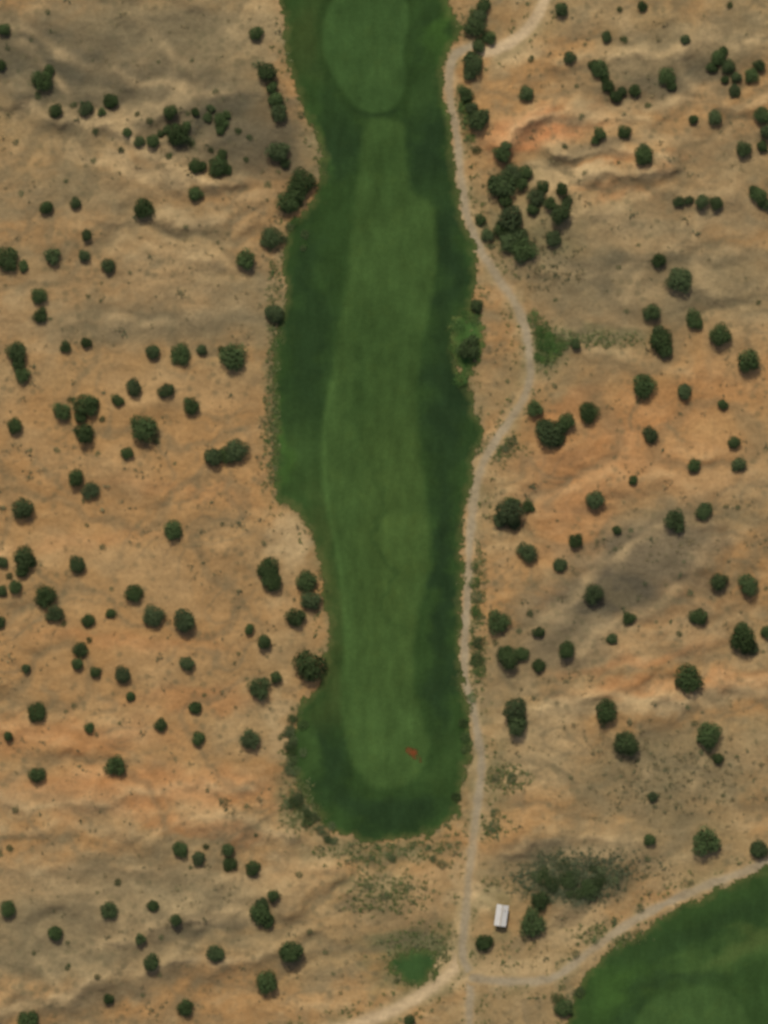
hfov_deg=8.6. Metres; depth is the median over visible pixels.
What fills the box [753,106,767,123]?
juniper tree
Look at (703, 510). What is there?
juniper tree
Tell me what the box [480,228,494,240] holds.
juniper tree
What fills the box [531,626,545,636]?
juniper tree
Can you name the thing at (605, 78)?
juniper tree
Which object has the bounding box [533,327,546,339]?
shrub
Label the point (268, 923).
juniper tree
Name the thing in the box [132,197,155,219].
juniper tree
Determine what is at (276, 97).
juniper tree
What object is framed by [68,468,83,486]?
juniper tree
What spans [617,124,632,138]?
juniper tree
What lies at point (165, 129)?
juniper tree
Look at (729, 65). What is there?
juniper tree
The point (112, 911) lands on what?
juniper tree
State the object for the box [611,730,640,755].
juniper tree
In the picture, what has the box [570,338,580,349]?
juniper tree
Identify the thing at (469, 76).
juniper tree
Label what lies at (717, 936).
rough grass
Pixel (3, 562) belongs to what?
juniper tree
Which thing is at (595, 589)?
juniper tree
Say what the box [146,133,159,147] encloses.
juniper tree
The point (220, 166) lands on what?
juniper tree
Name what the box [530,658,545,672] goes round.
juniper tree
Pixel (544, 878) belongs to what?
shrub
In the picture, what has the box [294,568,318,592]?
juniper tree
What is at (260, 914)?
juniper tree
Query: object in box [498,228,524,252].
juniper tree
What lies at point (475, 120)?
juniper tree
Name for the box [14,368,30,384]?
juniper tree
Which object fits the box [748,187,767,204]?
juniper tree
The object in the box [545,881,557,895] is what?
shrub
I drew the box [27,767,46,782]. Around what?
juniper tree
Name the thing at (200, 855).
juniper tree
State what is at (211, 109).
juniper tree
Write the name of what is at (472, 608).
shrub
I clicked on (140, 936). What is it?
juniper tree
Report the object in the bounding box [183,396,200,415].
juniper tree
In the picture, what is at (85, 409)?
juniper tree
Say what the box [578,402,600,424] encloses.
juniper tree
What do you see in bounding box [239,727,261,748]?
juniper tree
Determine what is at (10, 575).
shrub
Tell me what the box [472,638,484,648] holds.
shrub
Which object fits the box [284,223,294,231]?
shrub
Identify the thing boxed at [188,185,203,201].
juniper tree
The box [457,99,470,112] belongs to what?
shrub
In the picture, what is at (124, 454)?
juniper tree
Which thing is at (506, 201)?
juniper tree
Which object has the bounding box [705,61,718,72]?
juniper tree
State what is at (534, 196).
juniper tree
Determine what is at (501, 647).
juniper tree
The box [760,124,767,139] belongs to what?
juniper tree
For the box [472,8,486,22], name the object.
juniper tree
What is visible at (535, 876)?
shrub
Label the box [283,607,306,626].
juniper tree
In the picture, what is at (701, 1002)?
fairway
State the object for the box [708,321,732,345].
juniper tree
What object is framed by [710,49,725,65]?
juniper tree
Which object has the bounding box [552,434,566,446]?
juniper tree
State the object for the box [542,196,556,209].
juniper tree
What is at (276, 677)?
juniper tree
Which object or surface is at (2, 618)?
juniper tree
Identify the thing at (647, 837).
juniper tree
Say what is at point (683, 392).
juniper tree
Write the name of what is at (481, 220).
juniper tree
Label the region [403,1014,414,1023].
juniper tree
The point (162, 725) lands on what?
juniper tree
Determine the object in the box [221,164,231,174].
juniper tree
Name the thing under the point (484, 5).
juniper tree
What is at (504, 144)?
juniper tree
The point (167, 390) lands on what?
juniper tree
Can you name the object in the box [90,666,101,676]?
juniper tree
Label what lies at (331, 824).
shrub
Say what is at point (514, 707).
juniper tree
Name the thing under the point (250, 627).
juniper tree
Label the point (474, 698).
shrub
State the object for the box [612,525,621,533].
juniper tree
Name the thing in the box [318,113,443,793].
fairway
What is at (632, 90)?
juniper tree
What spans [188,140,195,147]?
shrub
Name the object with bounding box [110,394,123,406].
juniper tree
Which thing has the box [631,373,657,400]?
juniper tree
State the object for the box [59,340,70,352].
juniper tree
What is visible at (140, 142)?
juniper tree
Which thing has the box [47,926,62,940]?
juniper tree
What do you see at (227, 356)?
juniper tree
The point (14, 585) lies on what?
juniper tree
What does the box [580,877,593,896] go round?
shrub
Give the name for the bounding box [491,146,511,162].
juniper tree
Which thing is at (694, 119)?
juniper tree
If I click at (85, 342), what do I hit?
juniper tree
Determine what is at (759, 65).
juniper tree
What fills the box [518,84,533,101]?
juniper tree
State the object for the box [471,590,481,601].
shrub
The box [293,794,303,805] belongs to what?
shrub
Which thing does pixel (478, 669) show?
shrub
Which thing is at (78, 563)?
juniper tree
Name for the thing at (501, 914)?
shed
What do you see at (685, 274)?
juniper tree
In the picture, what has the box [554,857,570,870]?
shrub
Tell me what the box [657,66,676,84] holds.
juniper tree
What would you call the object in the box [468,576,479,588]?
shrub
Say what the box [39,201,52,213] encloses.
juniper tree
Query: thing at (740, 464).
juniper tree
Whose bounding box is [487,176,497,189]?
juniper tree
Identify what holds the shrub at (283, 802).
on the ground at (64, 876)
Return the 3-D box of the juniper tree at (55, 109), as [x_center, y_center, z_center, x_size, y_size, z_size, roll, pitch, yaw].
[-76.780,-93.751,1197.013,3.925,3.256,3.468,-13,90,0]
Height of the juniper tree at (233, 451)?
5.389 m
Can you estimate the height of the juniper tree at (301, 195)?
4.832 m
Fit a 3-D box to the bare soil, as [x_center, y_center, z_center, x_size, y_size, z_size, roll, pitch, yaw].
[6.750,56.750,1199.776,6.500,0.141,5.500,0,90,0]
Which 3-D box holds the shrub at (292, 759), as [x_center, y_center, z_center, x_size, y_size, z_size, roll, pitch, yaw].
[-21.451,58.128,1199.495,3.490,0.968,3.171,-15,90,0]
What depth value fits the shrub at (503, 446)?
1199.65 m
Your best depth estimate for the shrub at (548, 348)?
1199.21 m
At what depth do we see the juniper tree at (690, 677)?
1195.76 m
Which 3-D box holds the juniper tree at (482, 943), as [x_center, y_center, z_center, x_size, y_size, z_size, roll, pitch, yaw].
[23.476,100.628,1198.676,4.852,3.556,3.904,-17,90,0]
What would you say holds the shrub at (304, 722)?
on the ground at (64, 876)
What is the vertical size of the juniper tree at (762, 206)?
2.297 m
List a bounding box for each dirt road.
[318,939,470,1023]
[474,0,552,59]
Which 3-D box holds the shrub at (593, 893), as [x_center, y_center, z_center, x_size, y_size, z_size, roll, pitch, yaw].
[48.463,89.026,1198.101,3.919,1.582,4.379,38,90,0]
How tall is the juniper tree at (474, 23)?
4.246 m
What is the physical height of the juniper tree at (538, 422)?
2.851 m
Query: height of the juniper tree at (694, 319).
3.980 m
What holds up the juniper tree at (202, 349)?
on the ground at (64, 876)
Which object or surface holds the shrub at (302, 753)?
on the ground at (64, 876)
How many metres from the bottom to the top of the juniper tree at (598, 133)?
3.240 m
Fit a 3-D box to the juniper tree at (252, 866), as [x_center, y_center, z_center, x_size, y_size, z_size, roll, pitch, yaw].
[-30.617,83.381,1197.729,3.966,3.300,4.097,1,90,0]
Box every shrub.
[5,573,12,579]
[166,152,172,159]
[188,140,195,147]
[219,797,227,808]
[281,724,294,737]
[282,798,292,809]
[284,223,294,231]
[284,744,296,756]
[285,740,297,749]
[285,754,299,766]
[286,713,298,724]
[286,766,294,775]
[287,795,297,810]
[290,216,299,225]
[292,790,301,801]
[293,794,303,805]
[297,720,308,730]
[298,748,306,756]
[301,818,313,828]
[307,812,319,821]
[321,830,329,839]
[327,821,336,831]
[388,854,396,863]
[436,858,449,869]
[449,319,464,334]
[451,792,461,801]
[452,373,467,386]
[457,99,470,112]
[458,718,468,727]
[461,730,471,743]
[461,744,470,753]
[466,691,475,703]
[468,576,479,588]
[468,651,485,667]
[469,605,482,617]
[470,146,482,154]
[471,314,481,326]
[471,560,479,571]
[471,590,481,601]
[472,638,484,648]
[475,665,485,677]
[487,820,498,833]
[492,773,499,782]
[501,444,510,452]
[506,771,517,783]
[507,436,515,446]
[526,308,541,325]
[529,871,541,881]
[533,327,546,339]
[533,352,544,361]
[535,337,551,351]
[537,871,550,886]
[538,866,549,877]
[545,331,556,344]
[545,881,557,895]
[546,876,559,892]
[550,991,564,1004]
[551,341,562,353]
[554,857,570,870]
[554,870,574,887]
[565,869,581,886]
[565,889,572,898]
[573,985,585,999]
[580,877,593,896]
[581,878,596,891]
[582,880,596,895]
[583,886,600,901]
[588,864,597,873]
[592,873,606,886]
[597,863,605,877]
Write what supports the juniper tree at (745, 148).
on the ground at (64, 876)
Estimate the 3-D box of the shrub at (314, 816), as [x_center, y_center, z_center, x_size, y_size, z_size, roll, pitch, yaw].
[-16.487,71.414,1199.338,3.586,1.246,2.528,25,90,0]
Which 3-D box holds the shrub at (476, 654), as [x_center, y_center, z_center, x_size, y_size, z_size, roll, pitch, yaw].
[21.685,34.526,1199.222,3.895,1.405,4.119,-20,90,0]
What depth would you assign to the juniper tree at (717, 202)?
1196.79 m
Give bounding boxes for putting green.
[320,0,411,114]
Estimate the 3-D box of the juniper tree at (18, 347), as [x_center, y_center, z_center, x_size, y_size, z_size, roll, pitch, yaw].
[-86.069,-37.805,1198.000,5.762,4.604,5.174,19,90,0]
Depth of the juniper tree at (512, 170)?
1198.15 m
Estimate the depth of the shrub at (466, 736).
1199.34 m
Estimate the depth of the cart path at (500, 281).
1199.91 m
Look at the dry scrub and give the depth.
1199.50 m
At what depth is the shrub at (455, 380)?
1199.27 m
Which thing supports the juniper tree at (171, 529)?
on the ground at (64, 876)
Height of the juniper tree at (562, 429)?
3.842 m
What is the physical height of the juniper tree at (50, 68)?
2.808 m
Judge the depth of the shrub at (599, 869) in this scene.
1197.79 m
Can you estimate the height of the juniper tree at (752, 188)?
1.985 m
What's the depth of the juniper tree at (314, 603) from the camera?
1197.76 m
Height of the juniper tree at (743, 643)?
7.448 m
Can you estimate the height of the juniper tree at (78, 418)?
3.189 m
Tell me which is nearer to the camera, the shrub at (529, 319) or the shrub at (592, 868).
the shrub at (592, 868)
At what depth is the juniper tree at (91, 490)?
1198.37 m
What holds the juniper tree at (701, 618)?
on the ground at (64, 876)
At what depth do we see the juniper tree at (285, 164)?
1198.41 m
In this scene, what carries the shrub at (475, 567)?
on the ground at (64, 876)
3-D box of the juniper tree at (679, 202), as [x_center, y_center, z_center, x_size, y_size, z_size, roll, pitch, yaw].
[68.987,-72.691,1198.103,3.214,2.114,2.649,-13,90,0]
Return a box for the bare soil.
[406,747,420,762]
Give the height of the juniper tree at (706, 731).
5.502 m
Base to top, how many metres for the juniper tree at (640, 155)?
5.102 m
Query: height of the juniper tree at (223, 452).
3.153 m
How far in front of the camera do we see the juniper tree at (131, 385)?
1196.47 m
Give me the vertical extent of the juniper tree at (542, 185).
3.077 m
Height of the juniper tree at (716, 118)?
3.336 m
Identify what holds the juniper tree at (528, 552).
on the ground at (64, 876)
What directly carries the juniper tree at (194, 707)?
on the ground at (64, 876)
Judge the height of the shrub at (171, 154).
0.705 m
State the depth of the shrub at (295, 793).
1199.53 m
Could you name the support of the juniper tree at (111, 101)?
on the ground at (64, 876)
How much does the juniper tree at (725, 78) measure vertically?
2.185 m
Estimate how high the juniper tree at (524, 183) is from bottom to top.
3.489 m
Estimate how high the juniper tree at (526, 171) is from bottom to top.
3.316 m
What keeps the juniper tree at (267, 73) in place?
on the ground at (64, 876)
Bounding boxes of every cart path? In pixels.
[442,38,537,1023]
[465,854,767,989]
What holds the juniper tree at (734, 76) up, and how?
on the ground at (64, 876)
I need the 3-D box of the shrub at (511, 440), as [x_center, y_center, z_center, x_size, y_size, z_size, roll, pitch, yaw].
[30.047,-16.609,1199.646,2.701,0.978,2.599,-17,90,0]
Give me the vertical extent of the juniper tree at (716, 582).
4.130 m
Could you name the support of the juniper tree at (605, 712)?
on the ground at (64, 876)
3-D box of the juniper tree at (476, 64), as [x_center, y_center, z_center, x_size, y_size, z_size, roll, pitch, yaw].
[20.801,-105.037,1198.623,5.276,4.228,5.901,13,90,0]
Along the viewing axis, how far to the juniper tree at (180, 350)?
1197.06 m
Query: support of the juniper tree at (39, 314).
on the ground at (64, 876)
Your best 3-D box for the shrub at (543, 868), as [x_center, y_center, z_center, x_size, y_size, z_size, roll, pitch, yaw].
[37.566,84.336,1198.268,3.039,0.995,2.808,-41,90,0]
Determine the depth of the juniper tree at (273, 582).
1197.19 m
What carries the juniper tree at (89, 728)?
on the ground at (64, 876)
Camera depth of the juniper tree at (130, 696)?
1198.33 m
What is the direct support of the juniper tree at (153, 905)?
on the ground at (64, 876)
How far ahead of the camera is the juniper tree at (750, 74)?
1197.28 m
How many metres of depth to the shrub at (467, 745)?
1199.44 m
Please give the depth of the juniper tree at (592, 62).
1198.47 m
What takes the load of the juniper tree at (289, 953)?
on the ground at (64, 876)
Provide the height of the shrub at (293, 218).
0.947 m
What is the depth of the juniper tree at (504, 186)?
1197.04 m
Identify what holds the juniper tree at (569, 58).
on the ground at (64, 876)
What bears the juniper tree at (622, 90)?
on the ground at (64, 876)
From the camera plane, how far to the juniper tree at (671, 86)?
1197.96 m
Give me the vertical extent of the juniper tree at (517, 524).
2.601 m
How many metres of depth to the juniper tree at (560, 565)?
1197.46 m
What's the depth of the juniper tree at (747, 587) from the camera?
1196.66 m
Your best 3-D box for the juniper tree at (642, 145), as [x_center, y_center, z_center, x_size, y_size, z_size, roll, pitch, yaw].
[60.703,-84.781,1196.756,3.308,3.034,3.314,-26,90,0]
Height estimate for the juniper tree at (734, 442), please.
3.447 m
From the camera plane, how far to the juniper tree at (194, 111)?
1197.53 m
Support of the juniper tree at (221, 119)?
on the ground at (64, 876)
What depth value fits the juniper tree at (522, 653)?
1197.19 m
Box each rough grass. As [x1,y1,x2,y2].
[270,0,484,843]
[566,864,767,1023]
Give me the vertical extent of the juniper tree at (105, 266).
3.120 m
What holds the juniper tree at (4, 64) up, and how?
on the ground at (64, 876)
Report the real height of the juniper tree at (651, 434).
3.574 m
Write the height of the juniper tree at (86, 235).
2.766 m
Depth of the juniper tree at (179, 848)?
1196.61 m
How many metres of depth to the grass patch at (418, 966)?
1199.98 m
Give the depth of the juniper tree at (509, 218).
1196.11 m
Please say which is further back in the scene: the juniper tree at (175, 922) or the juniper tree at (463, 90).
the juniper tree at (463, 90)
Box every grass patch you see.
[386,947,441,988]
[446,307,485,382]
[532,324,566,363]
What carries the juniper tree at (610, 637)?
on the ground at (64, 876)
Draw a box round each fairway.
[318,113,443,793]
[631,981,752,1023]
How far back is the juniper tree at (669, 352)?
1198.17 m
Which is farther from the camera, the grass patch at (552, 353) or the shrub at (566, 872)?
the grass patch at (552, 353)
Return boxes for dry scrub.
[0,0,767,1023]
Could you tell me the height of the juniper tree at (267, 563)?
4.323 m
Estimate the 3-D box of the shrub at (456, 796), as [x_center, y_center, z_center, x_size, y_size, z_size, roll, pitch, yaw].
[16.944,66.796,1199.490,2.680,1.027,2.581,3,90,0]
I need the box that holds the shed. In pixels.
[494,904,508,926]
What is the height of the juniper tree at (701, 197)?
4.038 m
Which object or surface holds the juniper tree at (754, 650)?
on the ground at (64, 876)
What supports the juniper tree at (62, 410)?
on the ground at (64, 876)
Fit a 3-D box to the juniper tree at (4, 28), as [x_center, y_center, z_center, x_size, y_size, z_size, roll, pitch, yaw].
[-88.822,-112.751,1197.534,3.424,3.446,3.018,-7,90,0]
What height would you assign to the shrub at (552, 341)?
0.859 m
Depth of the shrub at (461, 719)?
1199.33 m
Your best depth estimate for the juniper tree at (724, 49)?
1197.70 m
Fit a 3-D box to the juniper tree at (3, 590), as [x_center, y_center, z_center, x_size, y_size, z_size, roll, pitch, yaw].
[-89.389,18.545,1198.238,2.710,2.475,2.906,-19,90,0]
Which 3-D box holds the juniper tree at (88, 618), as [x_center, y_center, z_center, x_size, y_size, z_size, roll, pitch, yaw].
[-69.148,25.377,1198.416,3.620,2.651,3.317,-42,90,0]
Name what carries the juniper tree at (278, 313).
on the ground at (64, 876)
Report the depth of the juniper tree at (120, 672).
1197.06 m
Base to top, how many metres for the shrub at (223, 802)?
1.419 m
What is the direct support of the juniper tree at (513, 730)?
on the ground at (64, 876)
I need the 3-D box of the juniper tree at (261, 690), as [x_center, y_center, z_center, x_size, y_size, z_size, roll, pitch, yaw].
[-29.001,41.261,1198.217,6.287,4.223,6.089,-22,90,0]
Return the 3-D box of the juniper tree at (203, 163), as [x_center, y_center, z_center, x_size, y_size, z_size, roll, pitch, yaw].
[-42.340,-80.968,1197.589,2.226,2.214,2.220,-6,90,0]
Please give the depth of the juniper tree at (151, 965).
1195.53 m
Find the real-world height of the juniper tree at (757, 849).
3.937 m
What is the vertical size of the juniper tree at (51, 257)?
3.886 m
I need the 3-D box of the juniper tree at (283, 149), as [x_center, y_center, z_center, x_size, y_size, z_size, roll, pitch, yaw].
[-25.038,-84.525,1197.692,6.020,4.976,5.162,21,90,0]
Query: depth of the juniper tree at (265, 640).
1196.95 m
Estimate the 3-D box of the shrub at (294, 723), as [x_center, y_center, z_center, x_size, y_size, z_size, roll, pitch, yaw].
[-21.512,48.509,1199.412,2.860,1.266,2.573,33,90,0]
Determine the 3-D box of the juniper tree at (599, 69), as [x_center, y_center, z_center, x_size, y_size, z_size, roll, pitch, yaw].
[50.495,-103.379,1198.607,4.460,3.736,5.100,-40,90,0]
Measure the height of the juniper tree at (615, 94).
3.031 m
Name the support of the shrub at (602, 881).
on the ground at (64, 876)
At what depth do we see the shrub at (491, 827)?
1199.07 m
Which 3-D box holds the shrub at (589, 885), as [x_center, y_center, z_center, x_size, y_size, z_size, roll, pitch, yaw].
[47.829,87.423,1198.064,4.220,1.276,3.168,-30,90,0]
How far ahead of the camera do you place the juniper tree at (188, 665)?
1197.81 m
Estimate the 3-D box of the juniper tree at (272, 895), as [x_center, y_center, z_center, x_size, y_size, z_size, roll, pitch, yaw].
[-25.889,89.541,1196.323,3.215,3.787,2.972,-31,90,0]
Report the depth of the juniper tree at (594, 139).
1197.36 m
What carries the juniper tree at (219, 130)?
on the ground at (64, 876)
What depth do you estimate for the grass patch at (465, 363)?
1199.75 m
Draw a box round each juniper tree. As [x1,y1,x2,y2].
[0,23,10,35]
[0,58,6,71]
[0,246,18,271]
[0,556,7,567]
[0,584,7,595]
[0,616,5,628]
[0,899,16,917]
[3,340,26,361]
[3,731,12,740]
[6,416,21,434]
[8,580,21,593]
[11,355,25,368]
[11,497,34,519]
[12,545,36,571]
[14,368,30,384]
[14,564,28,577]
[15,1009,38,1023]
[19,259,28,271]
[21,664,30,673]
[27,700,46,722]
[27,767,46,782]
[30,70,52,90]
[30,287,47,303]
[31,306,47,322]
[33,584,56,608]
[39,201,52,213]
[42,248,61,265]
[44,64,55,74]
[44,604,65,621]
[47,103,62,117]
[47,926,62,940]
[52,402,71,419]
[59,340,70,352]
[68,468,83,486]
[69,196,81,209]
[69,554,85,573]
[70,393,97,416]
[71,641,88,657]
[71,658,83,669]
[73,412,86,422]
[73,423,94,445]
[78,101,93,116]
[78,249,90,260]
[80,337,91,347]
[80,480,99,500]
[80,613,95,627]
[81,229,91,241]
[83,722,94,733]
[86,396,99,408]
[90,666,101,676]
[97,107,105,116]
[100,258,116,273]
[100,901,118,919]
[102,753,125,775]
[102,993,114,1003]
[103,93,118,107]
[105,608,117,617]
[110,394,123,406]
[114,665,130,683]
[120,446,133,459]
[121,128,131,137]
[123,584,143,601]
[125,377,141,396]
[126,691,134,701]
[129,414,158,442]
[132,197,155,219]
[133,136,145,146]
[135,933,145,944]
[142,603,166,626]
[142,952,159,971]
[144,344,159,359]
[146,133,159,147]
[146,900,158,911]
[153,718,166,731]
[156,383,174,396]
[157,129,164,137]
[162,104,177,120]
[162,125,171,133]
[162,519,182,540]
[166,122,190,146]
[168,914,181,926]
[170,343,190,365]
[172,840,187,857]
[173,608,195,632]
[176,998,194,1017]
[179,656,193,670]
[182,121,190,130]
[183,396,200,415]
[188,157,204,172]
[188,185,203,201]
[188,701,201,713]
[191,108,199,115]
[191,851,205,865]
[192,730,205,746]
[196,344,207,354]
[199,161,206,169]
[202,111,211,122]
[203,447,222,465]
[205,104,215,112]
[206,944,225,961]
[208,155,227,177]
[214,112,228,128]
[215,124,225,134]
[217,148,227,158]
[217,342,247,371]
[217,446,235,463]
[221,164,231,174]
[221,843,234,857]
[222,857,237,871]
[223,110,230,118]
[223,437,250,461]
[235,247,255,269]
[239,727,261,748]
[245,623,254,633]
[245,676,271,700]
[245,860,260,876]
[248,26,263,39]
[248,900,271,925]
[255,896,268,909]
[255,969,277,995]
[256,61,277,81]
[256,556,279,579]
[257,634,271,648]
[259,226,285,248]
[260,567,281,591]
[262,915,274,928]
[264,141,290,162]
[264,304,284,322]
[266,81,277,93]
[266,889,279,902]
[267,92,283,106]
[270,103,287,121]
[270,671,282,683]
[274,189,299,212]
[278,940,303,962]
[279,159,289,168]
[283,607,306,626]
[284,181,307,203]
[289,166,318,192]
[291,648,328,681]
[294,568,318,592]
[299,591,323,608]
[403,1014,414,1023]
[455,334,480,359]
[458,85,474,101]
[462,14,487,36]
[462,51,483,75]
[463,67,476,80]
[465,101,478,113]
[466,110,488,131]
[470,299,483,312]
[471,37,484,52]
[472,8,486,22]
[475,0,490,11]
[475,213,486,224]
[475,934,493,950]
[478,108,489,119]
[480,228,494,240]
[481,30,495,44]
[485,171,518,196]
[486,608,511,634]
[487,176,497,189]
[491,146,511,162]
[492,222,506,236]
[492,514,507,527]
[494,498,526,524]
[495,645,518,670]
[497,194,512,207]
[497,204,522,235]
[497,645,512,656]
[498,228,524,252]
[500,141,511,150]
[500,161,521,181]
[502,697,526,723]
[503,496,521,509]
[506,715,527,737]
[508,518,520,530]
[509,237,539,263]
[514,227,528,244]
[514,646,529,660]
[515,178,528,190]
[515,541,538,562]
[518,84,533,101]
[518,164,533,179]
[518,906,546,937]
[522,499,535,512]
[525,186,545,206]
[526,202,539,214]
[527,398,544,416]
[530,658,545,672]
[530,891,549,911]
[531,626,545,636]
[534,419,565,448]
[535,418,550,430]
[536,180,548,192]
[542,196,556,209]
[544,230,562,246]
[551,203,571,225]
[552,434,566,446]
[553,420,567,433]
[553,558,567,571]
[553,998,572,1016]
[554,2,568,15]
[556,181,567,195]
[558,412,575,430]
[558,640,574,658]
[561,194,573,207]
[563,50,576,63]
[568,533,582,547]
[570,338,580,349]
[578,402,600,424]
[582,583,604,605]
[585,489,605,509]
[587,59,597,67]
[590,58,609,77]
[591,136,599,144]
[593,125,606,139]
[595,698,617,724]
[600,73,609,81]
[601,30,611,42]
[602,80,614,91]
[606,633,617,643]
[610,91,622,101]
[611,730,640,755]
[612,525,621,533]
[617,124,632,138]
[618,86,627,95]
[623,612,636,625]
[627,84,641,96]
[628,474,637,484]
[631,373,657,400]
[634,147,653,164]
[637,0,648,12]
[637,142,649,151]
[641,303,661,320]
[641,425,658,443]
[643,833,656,845]
[647,791,658,801]
[648,327,672,354]
[650,252,666,267]
[652,324,666,335]
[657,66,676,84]
[657,343,673,357]
[662,507,685,532]
[664,267,692,293]
[666,82,676,90]
[672,196,684,206]
[673,662,704,693]
[677,383,691,399]
[679,34,690,44]
[683,196,693,204]
[685,307,703,329]
[687,458,700,472]
[688,114,698,123]
[688,608,708,624]
[691,824,722,856]
[693,502,712,519]
[695,194,710,210]
[696,721,722,750]
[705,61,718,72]
[708,108,722,124]
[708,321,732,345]
[709,196,723,210]
[709,572,728,590]
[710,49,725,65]
[711,753,724,763]
[717,399,728,409]
[718,46,727,56]
[720,75,728,83]
[721,58,736,74]
[727,436,741,448]
[729,83,740,97]
[729,625,755,653]
[730,72,742,82]
[731,457,746,471]
[734,621,749,634]
[735,140,752,157]
[736,348,760,373]
[737,573,758,596]
[744,68,759,83]
[746,641,759,655]
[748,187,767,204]
[749,185,757,193]
[749,839,767,858]
[752,59,764,71]
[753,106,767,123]
[757,139,767,151]
[757,198,767,209]
[759,625,767,638]
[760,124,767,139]
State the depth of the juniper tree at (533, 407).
1197.93 m
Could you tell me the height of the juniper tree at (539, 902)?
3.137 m
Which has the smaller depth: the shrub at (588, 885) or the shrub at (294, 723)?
the shrub at (588, 885)
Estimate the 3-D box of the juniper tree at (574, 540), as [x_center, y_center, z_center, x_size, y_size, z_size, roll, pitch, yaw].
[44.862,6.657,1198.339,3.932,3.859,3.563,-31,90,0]
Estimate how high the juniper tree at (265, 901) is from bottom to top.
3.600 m
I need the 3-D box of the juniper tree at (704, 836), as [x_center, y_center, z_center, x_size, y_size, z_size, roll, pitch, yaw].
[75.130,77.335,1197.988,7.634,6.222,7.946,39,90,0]
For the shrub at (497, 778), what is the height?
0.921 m
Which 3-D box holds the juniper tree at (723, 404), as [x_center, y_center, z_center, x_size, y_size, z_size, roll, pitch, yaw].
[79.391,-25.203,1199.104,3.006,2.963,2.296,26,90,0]
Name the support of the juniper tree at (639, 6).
on the ground at (64, 876)
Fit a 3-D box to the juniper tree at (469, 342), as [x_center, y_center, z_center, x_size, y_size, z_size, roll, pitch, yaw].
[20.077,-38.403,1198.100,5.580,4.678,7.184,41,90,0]
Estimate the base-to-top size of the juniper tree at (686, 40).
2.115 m
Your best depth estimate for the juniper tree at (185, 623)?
1196.08 m
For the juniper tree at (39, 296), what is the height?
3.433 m
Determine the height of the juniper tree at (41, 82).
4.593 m
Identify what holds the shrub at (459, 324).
on the ground at (64, 876)
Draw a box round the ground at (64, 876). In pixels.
[0,0,767,1023]
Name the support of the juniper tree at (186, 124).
on the ground at (64, 876)
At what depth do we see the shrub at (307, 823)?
1199.28 m
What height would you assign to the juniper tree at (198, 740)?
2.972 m
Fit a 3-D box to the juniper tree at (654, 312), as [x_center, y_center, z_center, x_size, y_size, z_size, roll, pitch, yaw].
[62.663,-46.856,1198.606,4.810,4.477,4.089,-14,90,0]
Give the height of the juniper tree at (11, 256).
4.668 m
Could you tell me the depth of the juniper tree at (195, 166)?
1196.19 m
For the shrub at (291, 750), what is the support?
on the ground at (64, 876)
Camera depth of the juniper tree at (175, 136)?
1195.30 m
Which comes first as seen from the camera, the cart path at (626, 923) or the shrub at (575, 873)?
the shrub at (575, 873)
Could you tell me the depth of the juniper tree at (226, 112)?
1198.12 m
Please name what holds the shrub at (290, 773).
on the ground at (64, 876)
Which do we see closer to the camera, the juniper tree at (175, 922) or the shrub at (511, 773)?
the juniper tree at (175, 922)
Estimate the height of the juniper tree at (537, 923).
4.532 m
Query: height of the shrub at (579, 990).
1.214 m
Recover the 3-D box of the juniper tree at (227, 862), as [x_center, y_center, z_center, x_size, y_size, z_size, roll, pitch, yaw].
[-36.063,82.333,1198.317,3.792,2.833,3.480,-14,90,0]
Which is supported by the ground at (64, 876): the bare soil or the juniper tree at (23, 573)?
the juniper tree at (23, 573)
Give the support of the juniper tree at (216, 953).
on the ground at (64, 876)
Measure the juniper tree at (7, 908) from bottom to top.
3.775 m
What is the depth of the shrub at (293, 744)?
1199.49 m
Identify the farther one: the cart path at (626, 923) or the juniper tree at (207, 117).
the cart path at (626, 923)
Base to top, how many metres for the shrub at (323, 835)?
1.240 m
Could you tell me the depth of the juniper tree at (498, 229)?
1198.08 m
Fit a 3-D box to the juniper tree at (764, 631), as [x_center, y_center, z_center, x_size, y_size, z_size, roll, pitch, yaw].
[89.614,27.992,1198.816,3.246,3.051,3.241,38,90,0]
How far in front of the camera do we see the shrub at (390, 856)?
1199.31 m
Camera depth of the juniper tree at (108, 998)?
1197.57 m
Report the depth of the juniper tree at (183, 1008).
1197.55 m
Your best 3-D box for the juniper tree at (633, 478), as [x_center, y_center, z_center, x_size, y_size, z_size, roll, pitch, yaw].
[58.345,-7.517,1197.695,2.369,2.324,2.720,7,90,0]
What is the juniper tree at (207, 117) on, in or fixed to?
on the ground at (64, 876)
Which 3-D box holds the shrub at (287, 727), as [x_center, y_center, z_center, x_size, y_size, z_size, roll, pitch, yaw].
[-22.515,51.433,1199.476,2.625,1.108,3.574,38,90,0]
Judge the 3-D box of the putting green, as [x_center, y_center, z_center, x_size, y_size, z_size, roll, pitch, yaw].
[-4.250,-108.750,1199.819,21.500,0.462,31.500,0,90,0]
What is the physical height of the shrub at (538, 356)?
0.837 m
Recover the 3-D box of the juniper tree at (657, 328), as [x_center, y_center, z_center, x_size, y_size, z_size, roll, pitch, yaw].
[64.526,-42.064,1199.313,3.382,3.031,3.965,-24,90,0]
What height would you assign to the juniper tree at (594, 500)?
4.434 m
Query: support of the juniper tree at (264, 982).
on the ground at (64, 876)
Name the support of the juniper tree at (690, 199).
on the ground at (64, 876)
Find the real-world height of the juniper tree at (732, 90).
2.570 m
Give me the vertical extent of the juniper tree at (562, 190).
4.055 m
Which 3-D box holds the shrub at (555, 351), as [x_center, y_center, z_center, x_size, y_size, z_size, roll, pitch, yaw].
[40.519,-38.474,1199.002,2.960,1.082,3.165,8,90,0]

